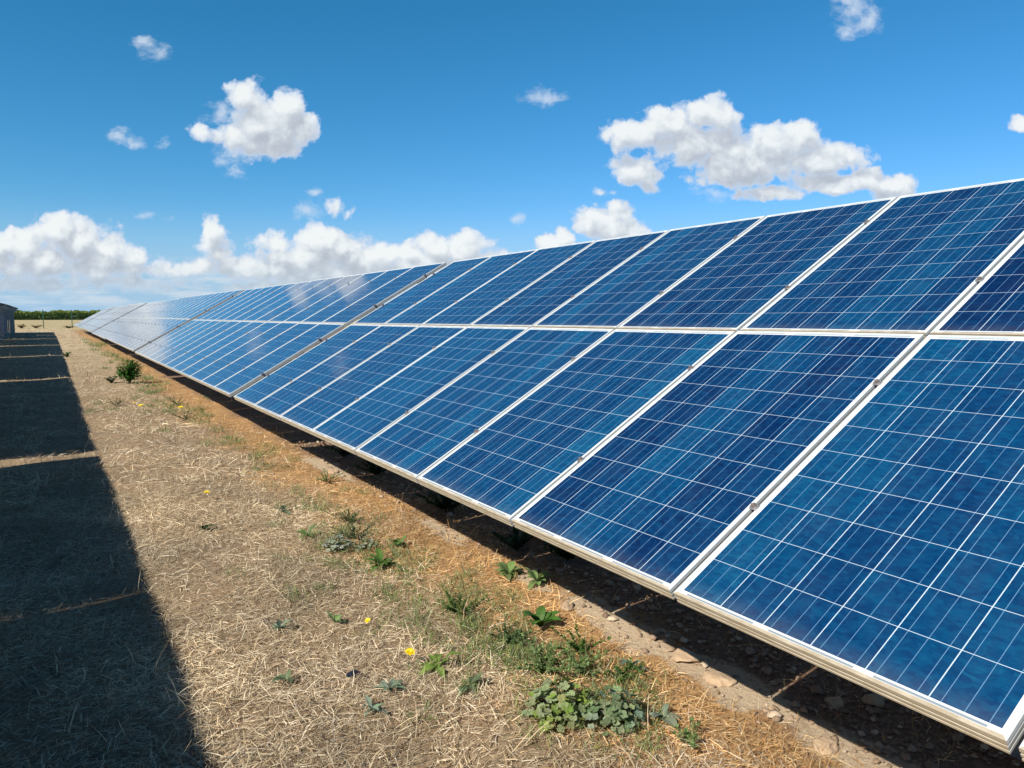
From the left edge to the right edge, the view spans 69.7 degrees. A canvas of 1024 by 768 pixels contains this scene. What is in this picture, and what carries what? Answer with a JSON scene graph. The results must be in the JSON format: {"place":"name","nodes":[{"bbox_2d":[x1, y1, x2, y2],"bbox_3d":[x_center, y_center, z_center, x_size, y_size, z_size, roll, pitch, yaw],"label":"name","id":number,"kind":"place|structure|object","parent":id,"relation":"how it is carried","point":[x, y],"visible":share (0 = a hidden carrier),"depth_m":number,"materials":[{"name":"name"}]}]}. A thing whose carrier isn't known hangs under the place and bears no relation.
{"place":"outdoors","nodes":[
{"label":"outdoors","id":0,"kind":"place"},
{"bbox_2d":[0,319,1023,767],"bbox_3d":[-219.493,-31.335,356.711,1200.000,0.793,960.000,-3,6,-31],"label":"ground","id":1,"kind":"structure","parent":0,"point":[238,413],"depth_m":3.95,"materials":[{"name":"brown soil"}]},
{"bbox_2d":[0,303,6,339],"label":"solar table","id":2,"kind":"object","parent":1,"relation":"on","point":[2,305],"visible":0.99,"depth_m":47.28,"materials":[{"name":"metal"}]},
{"bbox_2d":[0,304,12,338],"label":"solar table","id":3,"kind":"object","parent":1,"relation":"on","point":[4,313],"visible":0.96,"depth_m":52.78,"materials":[{"name":"metal"}]},
{"bbox_2d":[9,307,17,334],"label":"solar table","id":4,"kind":"object","parent":1,"relation":"on","point":[11,323],"visible":0.58,"depth_m":63.36,"materials":[{"name":"metal"}]},
{"bbox_2d":[13,310,99,327],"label":"wire fence","id":5,"kind":"object","parent":1,"relation":"on","point":[71,317],"visible":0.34,"depth_m":97.37,"materials":[{"name":"metal"}]},
{"bbox_2d":[74,307,114,332],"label":"solar table","id":6,"kind":"object","parent":1,"relation":"on","point":[92,317],"visible":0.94,"depth_m":67.02,"materials":[{"name":"glass"}]},
{"bbox_2d":[78,305,126,328],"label":"solar table","id":7,"kind":"object","parent":1,"relation":"on","point":[99,317],"visible":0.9,"depth_m":56.95,"materials":[{"name":"glass"}]},
{"bbox_2d":[104,375,116,382],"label":"weed","id":8,"kind":"object","parent":1,"relation":"on","point":[110,380],"visible":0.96,"depth_m":17.54,"materials":[{"name":"green plant"}]},
{"bbox_2d":[83,302,146,331],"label":"solar table","id":9,"kind":"object","parent":1,"relation":"on","point":[109,318],"visible":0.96,"depth_m":44.99,"materials":[{"name":"glass"}]},
{"bbox_2d":[108,397,125,405],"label":"feathery weed","id":10,"kind":"object","parent":1,"relation":"on","point":[116,401],"visible":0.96,"depth_m":13.28,"materials":[{"name":"green plant"}]},
{"bbox_2d":[115,359,142,382],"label":"green bush","id":11,"kind":"object","parent":1,"relation":"on","point":[129,373],"visible":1,"depth_m":17.48,"materials":[{"name":"green plant"}]},
{"bbox_2d":[92,299,177,345],"bbox_3d":[-18.597,-2.626,35.870,2.876,2.848,12.153,-3,6,-32],"label":"solar table","id":12,"kind":"object","parent":1,"relation":"on","point":[124,321],"visible":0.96,"depth_m":34.80,"materials":[{"name":"glass"}]},
{"bbox_2d":[106,289,243,351],"bbox_3d":[-11.938,-1.656,25.186,2.878,2.850,12.153,-3,6,-32],"label":"solar table","id":13,"kind":"object","parent":1,"relation":"on","point":[152,327],"visible":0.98,"depth_m":23.18,"materials":[{"name":"glass"}]},
{"bbox_2d":[170,411,195,419],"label":"feathery weed","id":14,"kind":"object","parent":1,"relation":"on","point":[184,415],"visible":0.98,"depth_m":11.48,"materials":[{"name":"green plant"}]},
{"bbox_2d":[14,309,368,319],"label":"hedgerow","id":15,"kind":"object","parent":1,"relation":"on","point":[48,314],"visible":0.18,"depth_m":209.55,"materials":[{"name":"green plant"}]},
{"bbox_2d":[198,524,214,530],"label":"weed rosette","id":16,"kind":"object","parent":1,"relation":"on","point":[203,527],"visible":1,"depth_m":5.60,"materials":[{"name":"green plant"}]},
{"bbox_2d":[270,619,292,629],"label":"weed rosette","id":17,"kind":"object","parent":1,"relation":"on","point":[277,624],"visible":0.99,"depth_m":3.76,"materials":[{"name":"green plant"}]},
{"bbox_2d":[273,505,290,514],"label":"weed rosette","id":18,"kind":"object","parent":1,"relation":"on","point":[283,507],"visible":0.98,"depth_m":5.99,"materials":[{"name":"green plant"}]},
{"bbox_2d":[272,669,292,682],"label":"weed rosette","id":19,"kind":"object","parent":1,"relation":"on","point":[288,673],"visible":0.94,"depth_m":3.23,"materials":[{"name":"green plant"}]},
{"bbox_2d":[135,262,446,429],"bbox_3d":[-5.292,-0.642,14.500,2.876,2.849,12.153,-3,6,-32],"label":"solar table","id":20,"kind":"object","parent":1,"relation":"on","point":[231,347],"visible":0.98,"depth_m":11.68,"materials":[{"name":"glass"}]},
{"bbox_2d":[297,524,321,538],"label":"weed rosette","id":21,"kind":"object","parent":1,"relation":"on","point":[302,531],"visible":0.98,"depth_m":5.33,"materials":[{"name":"green plant"}]},
{"bbox_2d":[313,469,345,482],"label":"feathery weed","id":22,"kind":"object","parent":1,"relation":"on","point":[324,479],"visible":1,"depth_m":7.08,"materials":[{"name":"green plant"}]},
{"bbox_2d":[318,443,349,456],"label":"shade weed","id":23,"kind":"object","parent":1,"relation":"on","point":[343,452],"visible":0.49,"depth_m":8.33,"materials":[{"name":"green plant"}]},
{"bbox_2d":[328,468,339,472],"bbox_3d":[-1.829,0.894,7.529,0.128,0.052,0.108,1,5,13],"label":"stone","id":24,"kind":"object","parent":1,"relation":"on","point":[333,471],"visible":0.89,"depth_m":7.51,"materials":[{"name":"stone"}]},
{"bbox_2d":[326,610,346,622],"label":"weed rosette","id":25,"kind":"object","parent":1,"relation":"on","point":[335,617],"visible":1,"depth_m":3.84,"materials":[{"name":"green plant"}]},
{"bbox_2d":[321,533,354,551],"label":"silver weed","id":26,"kind":"object","parent":1,"relation":"on","point":[335,546],"visible":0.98,"depth_m":5.03,"materials":[{"name":"green plant"}]},
{"bbox_2d":[323,509,364,523],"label":"feathery weed","id":27,"kind":"object","parent":1,"relation":"on","point":[348,518],"visible":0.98,"depth_m":5.66,"materials":[{"name":"green plant"}]},
{"bbox_2d":[331,524,373,539],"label":"feathery weed","id":28,"kind":"object","parent":1,"relation":"on","point":[346,534],"visible":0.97,"depth_m":5.24,"materials":[{"name":"green plant"}]},
{"bbox_2d":[346,669,358,677],"bbox_3d":[-0.705,1.279,3.253,0.067,0.018,0.041,-5,7,-41],"label":"plastic scrap","id":29,"kind":"object","parent":1,"relation":"on","point":[351,674],"visible":0.96,"depth_m":3.25,"materials":[{"name":"blue plastic"}]},
{"bbox_2d":[352,537,376,550],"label":"silver weed","id":30,"kind":"object","parent":1,"relation":"on","point":[365,540],"visible":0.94,"depth_m":5.05,"materials":[{"name":"green plant"}]},
{"bbox_2d":[351,459,386,474],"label":"shade weed","id":31,"kind":"object","parent":1,"relation":"on","point":[372,468],"visible":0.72,"depth_m":7.41,"materials":[{"name":"green plant"}]},
{"bbox_2d":[362,695,387,715],"bbox_3d":[-0.545,1.297,2.957,0.100,0.054,0.119,0,5,-5],"label":"weed rosette","id":32,"kind":"object","parent":1,"relation":"on","point":[368,700],"visible":1,"depth_m":2.96,"materials":[{"name":"green plant"}]},
{"bbox_2d":[365,548,396,571],"bbox_3d":[-0.846,1.149,4.739,0.205,0.122,0.217,-3,6,-31],"label":"weed rosette","id":33,"kind":"object","parent":1,"relation":"on","point":[378,557],"visible":0.94,"depth_m":4.75,"materials":[{"name":"green plant"}]},
{"bbox_2d":[80,337,685,767],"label":"green groundcover","id":34,"kind":"object","parent":1,"relation":"on","point":[470,627],"visible":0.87,"depth_m":3.85,"materials":[{"name":"green plant"}]},
{"bbox_2d":[374,678,405,690],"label":"weed rosette","id":35,"kind":"object","parent":1,"relation":"on","point":[384,684],"visible":0.92,"depth_m":3.13,"materials":[{"name":"green plant"}]},
{"bbox_2d":[387,535,406,546],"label":"weed rosette","id":36,"kind":"object","parent":1,"relation":"on","point":[397,542],"visible":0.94,"depth_m":5.11,"materials":[{"name":"green plant"}]},
{"bbox_2d":[405,648,414,659],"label":"yellow flower","id":37,"kind":"object","parent":1,"relation":"on","point":[409,651],"visible":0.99,"depth_m":3.35,"materials":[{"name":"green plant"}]},
{"bbox_2d":[413,484,462,511],"bbox_3d":[-0.532,0.928,5.939,0.655,0.224,0.339,1,5,13],"label":"shade weed","id":38,"kind":"object","parent":1,"relation":"on","point":[447,504],"visible":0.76,"depth_m":5.91,"materials":[{"name":"green plant"}]},
{"bbox_2d":[419,651,459,680],"bbox_3d":[-0.328,1.254,3.316,0.176,0.094,0.219,3,6,29],"label":"weed rosette","id":39,"kind":"object","parent":1,"relation":"on","point":[428,666],"visible":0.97,"depth_m":3.31,"materials":[{"name":"green plant"}]},
{"bbox_2d":[436,585,494,614],"bbox_3d":[-0.297,1.182,3.973,0.362,0.132,0.226,3,6,28],"label":"feathery weed","id":40,"kind":"object","parent":1,"relation":"on","point":[454,606],"visible":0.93,"depth_m":3.96,"materials":[{"name":"green plant"}]},
{"bbox_2d":[456,673,484,698],"bbox_3d":[-0.173,1.288,3.133,0.108,0.064,0.153,1,5,11],"label":"weed rosette","id":41,"kind":"object","parent":1,"relation":"on","point":[472,679],"visible":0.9,"depth_m":3.13,"materials":[{"name":"green plant"}]},
{"bbox_2d":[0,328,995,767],"bbox_3d":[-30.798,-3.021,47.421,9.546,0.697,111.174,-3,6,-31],"label":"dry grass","id":42,"kind":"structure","parent":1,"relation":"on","point":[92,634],"depth_m":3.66,"materials":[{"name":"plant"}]},
{"bbox_2d":[493,561,524,582],"bbox_3d":[-0.002,1.160,4.529,0.205,0.113,0.192,-3,6,-31],"label":"weed rosette","id":43,"kind":"object","parent":1,"relation":"on","point":[504,568],"visible":0.98,"depth_m":4.53,"materials":[{"name":"green plant"}]},
{"bbox_2d":[488,611,531,643],"bbox_3d":[-0.002,1.225,3.621,0.305,0.107,0.220,5,7,41],"label":"feathery weed","id":44,"kind":"object","parent":1,"relation":"on","point":[508,635],"visible":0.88,"depth_m":3.61,"materials":[{"name":"green plant"}]},
{"bbox_2d":[491,525,534,550],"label":"shade weed","id":45,"kind":"object","parent":1,"relation":"on","point":[516,542],"visible":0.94,"depth_m":5.04,"materials":[{"name":"green plant"}]},
{"bbox_2d":[523,567,550,589],"bbox_3d":[0.144,1.152,4.386,0.158,0.124,0.195,2,6,22],"label":"weed rosette","id":46,"kind":"object","parent":1,"relation":"on","point":[535,576],"visible":0.99,"depth_m":4.39,"materials":[{"name":"green plant"}]},
{"bbox_2d":[521,606,560,625],"bbox_3d":[0.150,1.202,3.797,0.232,0.089,0.164,-3,6,-31],"label":"weed rosette","id":47,"kind":"object","parent":1,"relation":"on","point":[547,616],"visible":1,"depth_m":3.80,"materials":[{"name":"green plant"}]},
{"bbox_2d":[516,632,589,674],"bbox_3d":[0.149,1.237,3.282,0.272,0.126,0.440,-8,10,-57],"label":"feathery weed","id":48,"kind":"object","parent":1,"relation":"on","point":[538,660],"visible":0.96,"depth_m":3.30,"materials":[{"name":"green plant"}]},
{"bbox_2d":[521,674,596,731],"bbox_3d":[0.198,1.249,2.953,0.318,0.178,0.266,-3,6,-31],"label":"mallow plant","id":49,"kind":"object","parent":1,"relation":"on","point":[569,708],"visible":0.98,"depth_m":2.91,"materials":[{"name":"green plant"}]},
{"bbox_2d":[543,540,576,559],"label":"shade weed","id":50,"kind":"object","parent":1,"relation":"on","point":[565,554],"visible":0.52,"depth_m":4.76,"materials":[{"name":"green plant"}]},
{"bbox_2d":[560,601,573,611],"bbox_3d":[0.302,1.219,4.022,0.078,0.046,0.103,2,6,23],"label":"stone","id":51,"kind":"object","parent":1,"relation":"on","point":[568,607],"visible":0.96,"depth_m":4.00,"materials":[{"name":"stone"}]},
{"bbox_2d":[548,623,610,654],"bbox_3d":[0.313,1.230,3.475,0.289,0.143,0.184,2,6,22],"label":"feathery weed","id":52,"kind":"object","parent":1,"relation":"on","point":[575,645],"visible":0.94,"depth_m":3.51,"materials":[{"name":"green plant"}]},
{"bbox_2d":[564,641,609,674],"bbox_3d":[0.310,1.252,3.310,0.224,0.106,0.212,2,6,22],"label":"feathery weed","id":53,"kind":"object","parent":1,"relation":"on","point":[584,660],"visible":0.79,"depth_m":3.32,"materials":[{"name":"green plant"}]},
{"bbox_2d":[581,684,646,735],"bbox_3d":[0.402,1.266,2.888,0.266,0.171,0.210,-1,5,-7],"label":"mallow plant","id":54,"kind":"object","parent":1,"relation":"on","point":[615,712],"visible":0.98,"depth_m":2.85,"materials":[{"name":"green plant"}]},
{"bbox_2d":[595,656,644,682],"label":"feathery weed","id":55,"kind":"object","parent":1,"relation":"on","point":[609,671],"visible":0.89,"depth_m":3.24,"materials":[{"name":"green plant"}]},
{"bbox_2d":[233,178,1023,761],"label":"solar table","id":56,"kind":"object","parent":1,"relation":"on","point":[799,434],"visible":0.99,"depth_m":3.26,"materials":[{"name":"blue glass"}]},
{"bbox_2d":[618,659,651,672],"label":"weed rosette","id":57,"kind":"object","parent":1,"relation":"on","point":[634,663],"visible":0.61,"depth_m":3.35,"materials":[{"name":"green plant"}]},
{"bbox_2d":[648,703,683,726],"bbox_3d":[0.609,1.338,2.934,0.144,0.080,0.140,4,6,35],"label":"weed rosette","id":58,"kind":"object","parent":1,"relation":"on","point":[671,720],"visible":0.9,"depth_m":2.94,"materials":[{"name":"green plant"}]},
{"bbox_2d":[670,647,700,662],"bbox_3d":[0.823,1.293,3.497,0.146,0.057,0.147,1,5,6],"label":"stone","id":59,"kind":"object","parent":1,"relation":"on","point":[682,654],"visible":1,"depth_m":3.46,"materials":[{"name":"stone"}]},
{"bbox_2d":[670,717,701,747],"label":"feathery weed","id":60,"kind":"object","parent":1,"relation":"on","point":[687,735],"visible":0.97,"depth_m":2.78,"materials":[{"name":"green plant"}]},
{"bbox_2d":[702,670,736,686],"bbox_3d":[0.923,1.318,3.276,0.149,0.051,0.100,2,6,24],"label":"stone","id":61,"kind":"object","parent":1,"relation":"on","point":[718,678],"visible":1,"depth_m":3.26,"materials":[{"name":"stone"}]},
{"bbox_2d":[812,736,837,756],"bbox_3d":[1.169,1.353,2.745,0.092,0.049,0.132,1,5,14],"label":"stone","id":62,"kind":"object","parent":1,"relation":"on","point":[830,745],"visible":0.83,"depth_m":2.72,"materials":[{"name":"stone"}]},
{"bbox_2d":[824,696,844,709],"bbox_3d":[1.347,1.332,3.071,0.078,0.059,0.084,4,7,40],"label":"stone","id":63,"kind":"object","parent":1,"relation":"on","point":[836,703],"visible":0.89,"depth_m":3.05,"materials":[{"name":"stone"}]},
{"bbox_2d":[861,693,884,707],"bbox_3d":[1.509,1.321,3.074,0.089,0.060,0.092,1,5,11],"label":"stone","id":64,"kind":"object","parent":1,"relation":"on","point":[875,699],"visible":0.94,"depth_m":3.05,"materials":[{"name":"stone"}]},
{"bbox_2d":[0,0,1023,316],"label":"sky","id":65,"kind":"structure","parent":0,"point":[151,150],"materials":[{"name":"blue"}]},
{"bbox_2d":[283,437,1023,767],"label":"gravel","id":66,"kind":"structure","parent":0,"point":[776,715],"depth_m":3.54,"materials":[{"name":"gravel"}]}
]}

